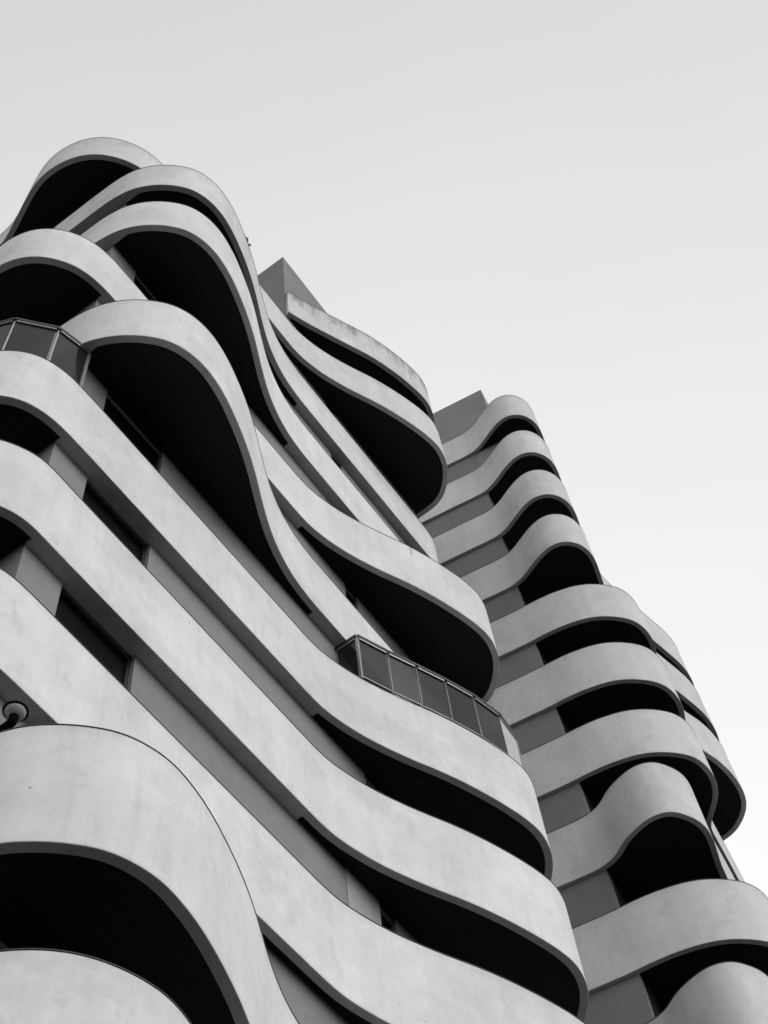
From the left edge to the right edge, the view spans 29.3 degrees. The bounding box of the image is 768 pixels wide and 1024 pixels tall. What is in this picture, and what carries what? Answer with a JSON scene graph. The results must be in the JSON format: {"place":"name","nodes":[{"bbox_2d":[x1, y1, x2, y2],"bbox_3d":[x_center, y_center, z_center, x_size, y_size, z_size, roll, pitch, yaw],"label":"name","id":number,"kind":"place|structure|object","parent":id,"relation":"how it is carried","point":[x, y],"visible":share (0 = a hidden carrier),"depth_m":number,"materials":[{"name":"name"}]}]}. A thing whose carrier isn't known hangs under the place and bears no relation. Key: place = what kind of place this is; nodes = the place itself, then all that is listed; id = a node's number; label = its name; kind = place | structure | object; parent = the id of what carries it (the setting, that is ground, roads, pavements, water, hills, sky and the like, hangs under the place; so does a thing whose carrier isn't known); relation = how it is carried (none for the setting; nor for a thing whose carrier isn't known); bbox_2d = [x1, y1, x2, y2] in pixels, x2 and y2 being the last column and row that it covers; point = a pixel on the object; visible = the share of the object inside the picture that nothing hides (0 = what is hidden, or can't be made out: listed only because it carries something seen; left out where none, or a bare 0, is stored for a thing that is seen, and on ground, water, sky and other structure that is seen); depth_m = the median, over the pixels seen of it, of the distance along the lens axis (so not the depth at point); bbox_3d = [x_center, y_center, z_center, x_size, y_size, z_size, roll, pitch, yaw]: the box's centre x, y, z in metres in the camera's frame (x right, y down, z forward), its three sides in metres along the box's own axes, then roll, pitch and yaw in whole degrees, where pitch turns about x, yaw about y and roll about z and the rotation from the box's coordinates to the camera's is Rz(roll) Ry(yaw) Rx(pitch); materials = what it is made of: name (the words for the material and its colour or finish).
{"place":"outdoors","nodes":[
{"label":"outdoors","id":0,"kind":"place"},
{"bbox_2d":[0,137,588,1023],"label":"apartment tower","id":1,"kind":"structure","parent":0,"point":[252,689],"depth_m":21.14,"materials":[{"name":"concrete"}]},
{"bbox_2d":[0,700,28,730],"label":"wall lamp","id":2,"kind":"object","parent":1,"relation":"attached to","point":[14,712],"visible":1,"depth_m":14.49,"materials":[{"name":"black metal"}]},
{"bbox_2d":[55,589,130,687],"bbox_3d":[-3.469,1.998,16.850,0.065,2.654,1.365,-34,-65,12],"label":"window","id":3,"kind":"structure","parent":1,"relation":"in","point":[68,613],"depth_m":17.83,"materials":[{"name":"glass"}]},
{"bbox_2d":[82,483,146,564],"bbox_3d":[-3.695,0.659,19.455,0.065,2.661,1.365,-34,-65,12],"label":"window","id":4,"kind":"structure","parent":1,"relation":"in","point":[100,508],"depth_m":20.50,"materials":[{"name":"glass"}]},
{"bbox_2d":[103,397,158,469],"bbox_3d":[-3.926,-0.715,22.128,0.065,2.807,1.365,-34,-65,12],"label":"window","id":5,"kind":"structure","parent":1,"relation":"in","point":[116,416],"depth_m":23.24,"materials":[{"name":"glass"}]},
{"bbox_2d":[134,277,154,300],"bbox_3d":[-4.389,-3.464,27.473,0.065,2.857,1.365,-34,-65,12],"label":"window","id":6,"kind":"structure","parent":1,"relation":"in","point":[138,284],"depth_m":28.55,"materials":[{"name":"glass"}]},
{"bbox_2d":[345,590,354,605],"bbox_3d":[-0.611,2.210,27.304,0.065,2.636,0.425,-34,-65,12],"label":"window","id":7,"kind":"structure","parent":1,"relation":"in","point":[348,596],"depth_m":28.45,"materials":[{"name":"glass"}]},
{"bbox_2d":[380,913,392,930],"bbox_3d":[0.076,6.292,19.364,0.065,2.654,0.425,-34,-65,12],"label":"window","id":8,"kind":"structure","parent":1,"relation":"in","point":[385,923],"depth_m":20.53,"materials":[{"name":"glass"}]},
{"bbox_2d":[0,0,767,897],"label":"sky","id":9,"kind":"structure","parent":0,"point":[560,207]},
{"bbox_2d":[419,390,767,1023],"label":"apartment tower","id":10,"kind":"structure","parent":0,"point":[595,701],"depth_m":34.94,"materials":[{"name":"concrete"}]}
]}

